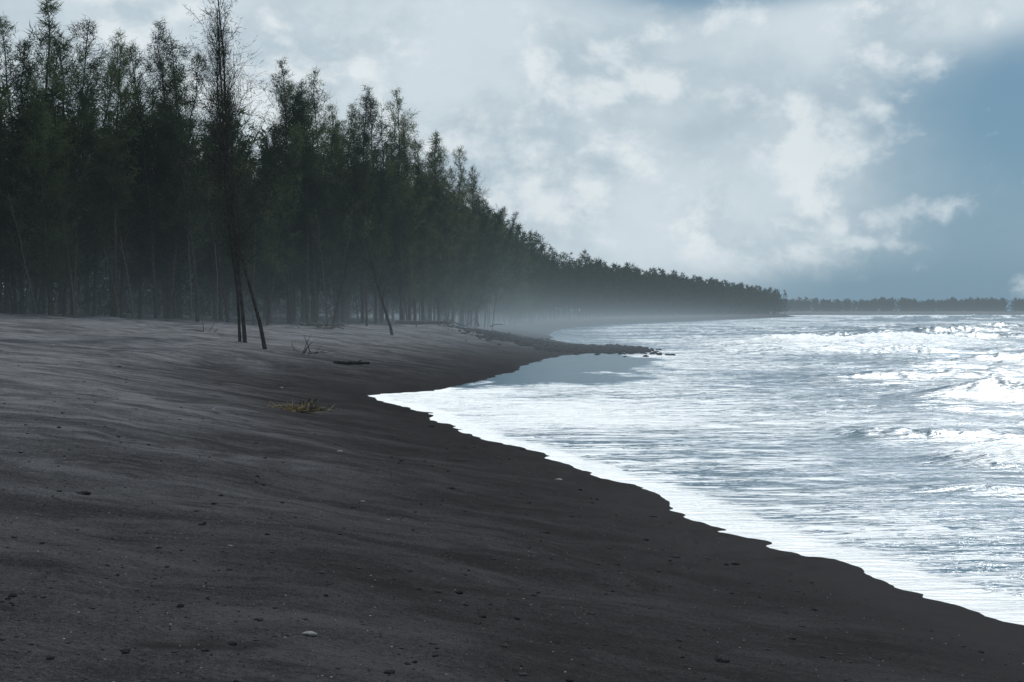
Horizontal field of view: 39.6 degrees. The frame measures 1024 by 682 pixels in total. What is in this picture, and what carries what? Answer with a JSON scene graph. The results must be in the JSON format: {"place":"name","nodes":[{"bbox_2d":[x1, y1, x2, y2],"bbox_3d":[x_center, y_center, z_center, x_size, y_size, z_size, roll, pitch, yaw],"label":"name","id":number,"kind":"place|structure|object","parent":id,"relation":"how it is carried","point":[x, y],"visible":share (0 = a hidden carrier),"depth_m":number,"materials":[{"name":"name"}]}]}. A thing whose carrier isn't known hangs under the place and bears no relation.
{"place":"outdoors","nodes":[
{"label":"outdoors","id":0,"kind":"place"},
{"bbox_2d":[0,311,1023,681],"bbox_3d":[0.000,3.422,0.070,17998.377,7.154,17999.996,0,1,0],"label":"beach","id":1,"kind":"structure","parent":0,"point":[250,433],"depth_m":13.42,"materials":[{"name":"sand"}]},
{"bbox_2d":[0,50,35,313],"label":"casuarina tree","id":2,"kind":"object","parent":1,"relation":"on","point":[14,310],"visible":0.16,"depth_m":83.81,"materials":[{"name":"green plant"}]},
{"bbox_2d":[3,195,36,314],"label":"casuarina tree","id":3,"kind":"object","parent":1,"relation":"on","point":[21,246],"visible":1,"depth_m":76.22,"materials":[{"name":"green plant"}]},
{"bbox_2d":[0,99,40,229],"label":"casuarina tree","id":4,"kind":"object","parent":1,"relation":"on","point":[8,204],"visible":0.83,"depth_m":79.02,"materials":[{"name":"green plant"}]},
{"bbox_2d":[0,11,55,313],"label":"casuarina tree","id":5,"kind":"object","parent":1,"relation":"on","point":[3,44],"visible":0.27,"depth_m":85.62,"materials":[{"name":"green plant"}]},
{"bbox_2d":[0,90,91,313],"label":"casuarina tree","id":6,"kind":"object","parent":1,"relation":"on","point":[22,278],"visible":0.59,"depth_m":80.82,"materials":[{"name":"green plant"}]},
{"bbox_2d":[0,97,95,314],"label":"casuarina tree","id":7,"kind":"object","parent":1,"relation":"on","point":[43,308],"visible":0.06,"depth_m":86.59,"materials":[{"name":"green plant"}]},
{"bbox_2d":[0,38,98,313],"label":"casuarina tree","id":8,"kind":"object","parent":1,"relation":"on","point":[19,84],"visible":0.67,"depth_m":80.70,"materials":[{"name":"green plant"}]},
{"bbox_2d":[0,77,105,315],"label":"casuarina tree","id":9,"kind":"object","parent":1,"relation":"on","point":[60,251],"visible":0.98,"depth_m":79.16,"materials":[{"name":"green plant"}]},
{"bbox_2d":[0,0,118,315],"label":"casuarina tree","id":10,"kind":"object","parent":1,"relation":"on","point":[46,35],"visible":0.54,"depth_m":82.14,"materials":[{"name":"green plant"}]},
{"bbox_2d":[18,45,102,314],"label":"casuarina tree","id":11,"kind":"object","parent":1,"relation":"on","point":[41,291],"visible":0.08,"depth_m":86.70,"materials":[{"name":"green plant"}]},
{"bbox_2d":[3,38,130,314],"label":"casuarina tree","id":12,"kind":"object","parent":1,"relation":"on","point":[62,68],"visible":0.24,"depth_m":85.46,"materials":[{"name":"green plant"}]},
{"bbox_2d":[45,165,88,317],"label":"casuarina tree","id":13,"kind":"object","parent":1,"relation":"on","point":[67,239],"visible":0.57,"depth_m":80.61,"materials":[{"name":"green plant"}]},
{"bbox_2d":[32,15,116,315],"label":"casuarina tree","id":14,"kind":"object","parent":1,"relation":"on","point":[64,310],"visible":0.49,"depth_m":84.32,"materials":[{"name":"green plant"}]},
{"bbox_2d":[62,219,89,317],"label":"casuarina tree","id":15,"kind":"object","parent":1,"relation":"on","point":[75,262],"visible":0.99,"depth_m":78.40,"materials":[{"name":"green plant"}]},
{"bbox_2d":[53,59,148,315],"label":"casuarina tree","id":16,"kind":"object","parent":1,"relation":"on","point":[95,276],"visible":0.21,"depth_m":86.03,"materials":[{"name":"green plant"}]},
{"bbox_2d":[70,40,156,316],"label":"casuarina tree","id":17,"kind":"object","parent":1,"relation":"on","point":[105,211],"visible":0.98,"depth_m":81.33,"materials":[{"name":"green plant"}]},
{"bbox_2d":[72,80,157,316],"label":"casuarina tree","id":18,"kind":"object","parent":1,"relation":"on","point":[130,142],"visible":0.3,"depth_m":85.62,"materials":[{"name":"green plant"}]},
{"bbox_2d":[93,160,138,318],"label":"casuarina tree","id":19,"kind":"object","parent":1,"relation":"on","point":[125,254],"visible":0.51,"depth_m":83.15,"materials":[{"name":"green plant"}]},
{"bbox_2d":[79,110,168,318],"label":"casuarina tree","id":20,"kind":"object","parent":1,"relation":"on","point":[140,247],"visible":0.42,"depth_m":87.03,"materials":[{"name":"green plant"}]},
{"bbox_2d":[88,28,172,317],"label":"casuarina tree","id":21,"kind":"object","parent":1,"relation":"on","point":[121,275],"visible":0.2,"depth_m":88.77,"materials":[{"name":"green plant"}]},
{"bbox_2d":[94,87,215,318],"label":"casuarina tree","id":22,"kind":"object","parent":1,"relation":"on","point":[163,289],"visible":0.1,"depth_m":91.28,"materials":[{"name":"green plant"}]},
{"bbox_2d":[117,39,206,318],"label":"casuarina tree","id":23,"kind":"object","parent":1,"relation":"on","point":[149,201],"visible":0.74,"depth_m":85.16,"materials":[{"name":"green plant"}]},
{"bbox_2d":[118,99,232,318],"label":"casuarina tree","id":24,"kind":"object","parent":1,"relation":"on","point":[168,280],"visible":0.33,"depth_m":87.93,"materials":[{"name":"green plant"}]},
{"bbox_2d":[139,48,212,318],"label":"casuarina tree","id":25,"kind":"object","parent":1,"relation":"on","point":[194,87],"visible":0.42,"depth_m":86.62,"materials":[{"name":"green plant"}]},
{"bbox_2d":[141,76,210,317],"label":"casuarina tree","id":26,"kind":"object","parent":1,"relation":"on","point":[180,315],"visible":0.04,"depth_m":92.90,"materials":[{"name":"green plant"}]},
{"bbox_2d":[136,18,217,318],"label":"casuarina tree","id":27,"kind":"object","parent":1,"relation":"on","point":[159,39],"visible":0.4,"depth_m":87.09,"materials":[{"name":"green plant"}]},
{"bbox_2d":[134,35,227,321],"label":"casuarina tree","id":28,"kind":"object","parent":1,"relation":"on","point":[178,140],"visible":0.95,"depth_m":82.91,"materials":[{"name":"green plant"}]},
{"bbox_2d":[173,157,208,318],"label":"casuarina tree","id":29,"kind":"object","parent":1,"relation":"on","point":[188,251],"visible":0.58,"depth_m":85.63,"materials":[{"name":"green plant"}]},
{"bbox_2d":[0,77,418,316],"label":"forest","id":30,"kind":"object","parent":1,"relation":"on","point":[60,294],"visible":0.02,"depth_m":98.28,"materials":[{"name":"green plant"}]},
{"bbox_2d":[188,111,232,321],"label":"casuarina tree","id":31,"kind":"object","parent":1,"relation":"on","point":[224,297],"visible":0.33,"depth_m":89.31,"materials":[{"name":"green plant"}]},
{"bbox_2d":[201,167,228,321],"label":"casuarina tree","id":32,"kind":"object","parent":1,"relation":"on","point":[217,270],"visible":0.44,"depth_m":88.48,"materials":[{"name":"green plant"}]},
{"bbox_2d":[180,90,252,320],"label":"casuarina tree","id":33,"kind":"object","parent":1,"relation":"on","point":[210,257],"visible":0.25,"depth_m":89.89,"materials":[{"name":"green plant"}]},
{"bbox_2d":[167,120,275,319],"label":"casuarina tree","id":34,"kind":"object","parent":1,"relation":"on","point":[226,287],"visible":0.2,"depth_m":94.76,"materials":[{"name":"green plant"}]},
{"bbox_2d":[186,98,256,317],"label":"casuarina tree","id":35,"kind":"object","parent":1,"relation":"on","point":[230,204],"visible":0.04,"depth_m":98.13,"materials":[{"name":"green plant"}]},
{"bbox_2d":[171,1,274,349],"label":"casuarina tree","id":36,"kind":"object","parent":1,"relation":"on","point":[233,200],"visible":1,"depth_m":60.34,"materials":[{"name":"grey plant"}]},
{"bbox_2d":[180,103,275,318],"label":"casuarina tree","id":37,"kind":"object","parent":1,"relation":"on","point":[214,294],"visible":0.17,"depth_m":93.73,"materials":[{"name":"green plant"}]},
{"bbox_2d":[178,0,312,342],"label":"casuarina tree","id":38,"kind":"object","parent":1,"relation":"on","point":[237,257],"visible":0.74,"depth_m":64.02,"materials":[{"name":"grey plant"}]},
{"bbox_2d":[242,219,264,324],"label":"casuarina tree","id":39,"kind":"object","parent":1,"relation":"on","point":[253,281],"visible":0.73,"depth_m":89.58,"materials":[{"name":"green plant"}]},
{"bbox_2d":[0,235,533,317],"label":"undergrowth","id":40,"kind":"object","parent":1,"relation":"on","point":[147,304],"visible":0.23,"depth_m":98.99,"materials":[{"name":"plant"}]},
{"bbox_2d":[226,145,314,322],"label":"casuarina tree","id":41,"kind":"object","parent":1,"relation":"on","point":[268,187],"visible":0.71,"depth_m":94.05,"materials":[{"name":"green plant"}]},
{"bbox_2d":[235,126,321,320],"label":"casuarina tree","id":42,"kind":"object","parent":1,"relation":"on","point":[274,151],"visible":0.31,"depth_m":97.35,"materials":[{"name":"green plant"}]},
{"bbox_2d":[237,120,321,318],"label":"casuarina tree","id":43,"kind":"object","parent":1,"relation":"on","point":[264,302],"visible":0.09,"depth_m":100.23,"materials":[{"name":"green plant"}]},
{"bbox_2d":[247,120,315,325],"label":"casuarina tree","id":44,"kind":"object","parent":1,"relation":"on","point":[282,194],"visible":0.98,"depth_m":89.36,"materials":[{"name":"green plant"}]},
{"bbox_2d":[252,56,326,323],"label":"casuarina tree","id":45,"kind":"object","parent":1,"relation":"on","point":[282,88],"visible":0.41,"depth_m":97.51,"materials":[{"name":"green plant"}]},
{"bbox_2d":[259,93,321,323],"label":"casuarina tree","id":46,"kind":"object","parent":1,"relation":"on","point":[274,163],"visible":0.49,"depth_m":95.66,"materials":[{"name":"green plant"}]},
{"bbox_2d":[245,79,351,320],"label":"casuarina tree","id":47,"kind":"object","parent":1,"relation":"on","point":[287,104],"visible":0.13,"depth_m":103.43,"materials":[{"name":"green plant"}]},
{"bbox_2d":[250,97,348,321],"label":"casuarina tree","id":48,"kind":"object","parent":1,"relation":"on","point":[302,310],"visible":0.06,"depth_m":102.33,"materials":[{"name":"green plant"}]},
{"bbox_2d":[261,119,338,321],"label":"casuarina tree","id":49,"kind":"object","parent":1,"relation":"on","point":[297,278],"visible":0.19,"depth_m":99.64,"materials":[{"name":"green plant"}]},
{"bbox_2d":[267,397,335,413],"bbox_3d":[-5.058,1.569,33.426,2.025,0.565,0.972,0,1,0],"label":"plant debris","id":50,"kind":"object","parent":1,"relation":"on","point":[304,407],"visible":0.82,"depth_m":33.43,"materials":[{"name":"plant"}]},
{"bbox_2d":[273,147,351,321],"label":"casuarina tree","id":51,"kind":"object","parent":1,"relation":"on","point":[319,283],"visible":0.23,"depth_m":100.59,"materials":[{"name":"green plant"}]},
{"bbox_2d":[280,78,352,322],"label":"casuarina tree","id":52,"kind":"object","parent":1,"relation":"on","point":[303,216],"visible":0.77,"depth_m":96.88,"materials":[{"name":"green plant"}]},
{"bbox_2d":[286,86,358,322],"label":"casuarina tree","id":53,"kind":"object","parent":1,"relation":"on","point":[312,259],"visible":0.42,"depth_m":98.27,"materials":[{"name":"green plant"}]},
{"bbox_2d":[289,66,359,320],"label":"casuarina tree","id":54,"kind":"object","parent":1,"relation":"on","point":[317,98],"visible":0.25,"depth_m":106.37,"materials":[{"name":"green plant"}]},
{"bbox_2d":[310,208,340,322],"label":"casuarina tree","id":55,"kind":"object","parent":1,"relation":"on","point":[317,222],"visible":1,"depth_m":92.46,"materials":[{"name":"green plant"}]},
{"bbox_2d":[299,134,359,320],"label":"casuarina tree","id":56,"kind":"object","parent":1,"relation":"on","point":[339,223],"visible":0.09,"depth_m":109.67,"materials":[{"name":"green plant"}]},
{"bbox_2d":[300,104,361,322],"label":"casuarina tree","id":57,"kind":"object","parent":1,"relation":"on","point":[333,137],"visible":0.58,"depth_m":102.47,"materials":[{"name":"green plant"}]},
{"bbox_2d":[325,248,353,325],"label":"casuarina tree","id":58,"kind":"object","parent":1,"relation":"on","point":[344,275],"visible":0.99,"depth_m":91.18,"materials":[{"name":"green plant"}]},
{"bbox_2d":[327,195,360,323],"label":"casuarina tree","id":59,"kind":"object","parent":1,"relation":"on","point":[350,225],"visible":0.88,"depth_m":96.14,"materials":[{"name":"green plant"}]},
{"bbox_2d":[312,123,394,321],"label":"casuarina tree","id":60,"kind":"object","parent":1,"relation":"on","point":[342,299],"visible":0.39,"depth_m":105.75,"materials":[{"name":"green plant"}]},
{"bbox_2d":[339,102,385,303],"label":"casuarina tree","id":61,"kind":"object","parent":1,"relation":"on","point":[353,109],"visible":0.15,"depth_m":110.80,"materials":[{"name":"green plant"}]},
{"bbox_2d":[323,82,405,322],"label":"casuarina tree","id":62,"kind":"object","parent":1,"relation":"on","point":[366,120],"visible":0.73,"depth_m":103.42,"materials":[{"name":"green plant"}]},
{"bbox_2d":[335,130,403,325],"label":"casuarina tree","id":63,"kind":"object","parent":1,"relation":"on","point":[365,172],"visible":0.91,"depth_m":100.94,"materials":[{"name":"green plant"}]},
{"bbox_2d":[333,156,411,322],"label":"casuarina tree","id":64,"kind":"object","parent":1,"relation":"on","point":[383,266],"visible":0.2,"depth_m":107.67,"materials":[{"name":"green plant"}]},
{"bbox_2d":[356,221,397,334],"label":"casuarina tree","id":65,"kind":"object","parent":1,"relation":"on","point":[380,295],"visible":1,"depth_m":88.74,"materials":[{"name":"green plant"}]},
{"bbox_2d":[341,94,414,322],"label":"casuarina tree","id":66,"kind":"object","parent":1,"relation":"on","point":[371,142],"visible":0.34,"depth_m":106.56,"materials":[{"name":"green plant"}]},
{"bbox_2d":[331,121,428,321],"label":"casuarina tree","id":67,"kind":"object","parent":1,"relation":"on","point":[386,142],"visible":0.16,"depth_m":114.15,"materials":[{"name":"green plant"}]},
{"bbox_2d":[354,144,410,323],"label":"casuarina tree","id":68,"kind":"object","parent":1,"relation":"on","point":[382,202],"visible":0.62,"depth_m":104.88,"materials":[{"name":"green plant"}]},
{"bbox_2d":[368,87,431,319],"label":"casuarina tree","id":69,"kind":"object","parent":1,"relation":"on","point":[398,123],"visible":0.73,"depth_m":109.60,"materials":[{"name":"green plant"}]},
{"bbox_2d":[369,192,434,319],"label":"casuarina tree","id":70,"kind":"object","parent":1,"relation":"on","point":[392,231],"visible":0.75,"depth_m":108.65,"materials":[{"name":"green plant"}]},
{"bbox_2d":[393,188,419,319],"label":"casuarina tree","id":71,"kind":"object","parent":1,"relation":"on","point":[400,248],"visible":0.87,"depth_m":108.77,"materials":[{"name":"green plant"}]},
{"bbox_2d":[376,185,440,319],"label":"casuarina tree","id":72,"kind":"object","parent":1,"relation":"on","point":[417,232],"visible":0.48,"depth_m":111.22,"materials":[{"name":"green plant"}]},
{"bbox_2d":[371,129,445,321],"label":"casuarina tree","id":73,"kind":"object","parent":1,"relation":"on","point":[386,306],"visible":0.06,"depth_m":117.01,"materials":[{"name":"green plant"}]},
{"bbox_2d":[381,118,442,320],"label":"casuarina tree","id":74,"kind":"object","parent":1,"relation":"on","point":[419,235],"visible":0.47,"depth_m":111.69,"materials":[{"name":"green plant"}]},
{"bbox_2d":[395,320,451,324],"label":"driftwood log","id":75,"kind":"object","parent":1,"relation":"on","point":[418,322],"visible":0.97,"depth_m":107.32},
{"bbox_2d":[390,160,462,319],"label":"casuarina tree","id":76,"kind":"object","parent":1,"relation":"on","point":[422,298],"visible":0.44,"depth_m":115.01,"materials":[{"name":"green plant"}]},
{"bbox_2d":[404,138,450,319],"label":"casuarina tree","id":77,"kind":"object","parent":1,"relation":"on","point":[418,144],"visible":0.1,"depth_m":126.58,"materials":[{"name":"green plant"}]},
{"bbox_2d":[413,151,455,324],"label":"casuarina tree","id":78,"kind":"object","parent":1,"relation":"on","point":[435,193],"visible":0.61,"depth_m":118.59,"materials":[{"name":"green plant"}]},
{"bbox_2d":[410,131,463,320],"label":"casuarina tree","id":79,"kind":"object","parent":1,"relation":"on","point":[435,142],"visible":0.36,"depth_m":125.47,"materials":[{"name":"green plant"}]},
{"bbox_2d":[414,143,468,320],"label":"casuarina tree","id":80,"kind":"object","parent":1,"relation":"on","point":[442,220],"visible":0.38,"depth_m":125.16,"materials":[{"name":"green plant"}]},
{"bbox_2d":[416,196,477,324],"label":"casuarina tree","id":81,"kind":"object","parent":1,"relation":"on","point":[434,307],"visible":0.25,"depth_m":125.56,"materials":[{"name":"green plant"}]},
{"bbox_2d":[436,227,464,325],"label":"casuarina tree","id":82,"kind":"object","parent":1,"relation":"on","point":[447,305],"visible":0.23,"depth_m":128.87,"materials":[{"name":"green plant"}]},
{"bbox_2d":[431,145,484,318],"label":"casuarina tree","id":83,"kind":"object","parent":1,"relation":"on","point":[462,175],"visible":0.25,"depth_m":138.93,"materials":[{"name":"green plant"}]},
{"bbox_2d":[445,210,472,320],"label":"casuarina tree","id":84,"kind":"object","parent":1,"relation":"on","point":[456,260],"visible":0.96,"depth_m":117.93,"materials":[{"name":"green plant"}]},
{"bbox_2d":[444,212,485,326],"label":"casuarina tree","id":85,"kind":"object","parent":1,"relation":"on","point":[462,258],"visible":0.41,"depth_m":134.29,"materials":[{"name":"green plant"}]},
{"bbox_2d":[445,165,487,326],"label":"casuarina tree","id":86,"kind":"object","parent":1,"relation":"on","point":[462,204],"visible":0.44,"depth_m":138.12,"materials":[{"name":"green plant"}]},
{"bbox_2d":[446,194,501,326],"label":"casuarina tree","id":87,"kind":"object","parent":1,"relation":"on","point":[468,267],"visible":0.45,"depth_m":135.83,"materials":[{"name":"green plant"}]},
{"bbox_2d":[462,163,492,327],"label":"casuarina tree","id":88,"kind":"object","parent":1,"relation":"on","point":[476,203],"visible":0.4,"depth_m":142.45,"materials":[{"name":"green plant"}]},
{"bbox_2d":[452,205,509,326],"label":"casuarina tree","id":89,"kind":"object","parent":1,"relation":"on","point":[480,225],"visible":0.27,"depth_m":146.96,"materials":[{"name":"green plant"}]},
{"bbox_2d":[474,237,498,327],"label":"casuarina tree","id":90,"kind":"object","parent":1,"relation":"on","point":[493,250],"visible":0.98,"depth_m":130.39,"materials":[{"name":"green plant"}]},
{"bbox_2d":[473,202,507,325],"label":"casuarina tree","id":91,"kind":"object","parent":1,"relation":"on","point":[497,225],"visible":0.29,"depth_m":157.70,"materials":[{"name":"green plant"}]},
{"bbox_2d":[474,198,522,326],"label":"casuarina tree","id":92,"kind":"object","parent":1,"relation":"on","point":[483,204],"visible":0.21,"depth_m":168.98,"materials":[{"name":"green plant"}]},
{"bbox_2d":[490,206,520,316],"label":"casuarina tree","id":93,"kind":"object","parent":1,"relation":"on","point":[512,223],"visible":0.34,"depth_m":204.12,"materials":[{"name":"green plant"}]},
{"bbox_2d":[0,329,1021,681],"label":"pebbles","id":94,"kind":"object","parent":1,"relation":"on","point":[206,649],"visible":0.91,"depth_m":10.22,"materials":[{"name":"stone"}]},
{"bbox_2d":[498,255,531,325],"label":"casuarina tree","id":95,"kind":"object","parent":1,"relation":"on","point":[510,285],"visible":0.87,"depth_m":197.47,"materials":[{"name":"green plant"}]},
{"bbox_2d":[11,362,1023,681],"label":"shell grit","id":96,"kind":"object","parent":1,"relation":"on","point":[371,586],"visible":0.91,"depth_m":10.65,"materials":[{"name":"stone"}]},
{"bbox_2d":[503,264,533,326],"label":"casuarina tree","id":97,"kind":"object","parent":1,"relation":"on","point":[521,301],"visible":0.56,"depth_m":204.52,"materials":[{"name":"green plant"}]},
{"bbox_2d":[505,243,541,324],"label":"casuarina tree","id":98,"kind":"object","parent":1,"relation":"on","point":[515,250],"visible":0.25,"depth_m":214.06,"materials":[{"name":"green plant"}]},
{"bbox_2d":[526,246,548,323],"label":"casuarina tree","id":99,"kind":"object","parent":1,"relation":"on","point":[534,281],"visible":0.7,"depth_m":239.04,"materials":[{"name":"green plant"}]},
{"bbox_2d":[444,326,674,356],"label":"cobbles","id":100,"kind":"object","parent":1,"relation":"on","point":[549,346],"visible":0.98,"depth_m":105.69,"materials":[{"name":"stone"}]},
{"bbox_2d":[432,211,789,323],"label":"headland forest","id":101,"kind":"object","parent":1,"relation":"on","point":[589,288],"visible":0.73,"depth_m":392.31,"materials":[{"name":"green plant"}]},
{"bbox_2d":[582,296,1023,310],"bbox_3d":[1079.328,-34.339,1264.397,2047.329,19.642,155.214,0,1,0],"label":"coastal woodland","id":102,"kind":"object","parent":1,"relation":"on","point":[928,304],"visible":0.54,"depth_m":1212.17,"materials":[{"name":"green plant"}]},
{"bbox_2d":[0,0,1023,310],"label":"sky","id":103,"kind":"structure","parent":0,"point":[856,150],"materials":[{"name":"white"}]},
{"bbox_2d":[368,314,1023,624],"bbox_3d":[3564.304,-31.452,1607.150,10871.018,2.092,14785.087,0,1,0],"label":"sea","id":104,"kind":"structure","parent":0,"point":[889,449],"depth_m":36.17,"materials":[{"name":"white liquid"}]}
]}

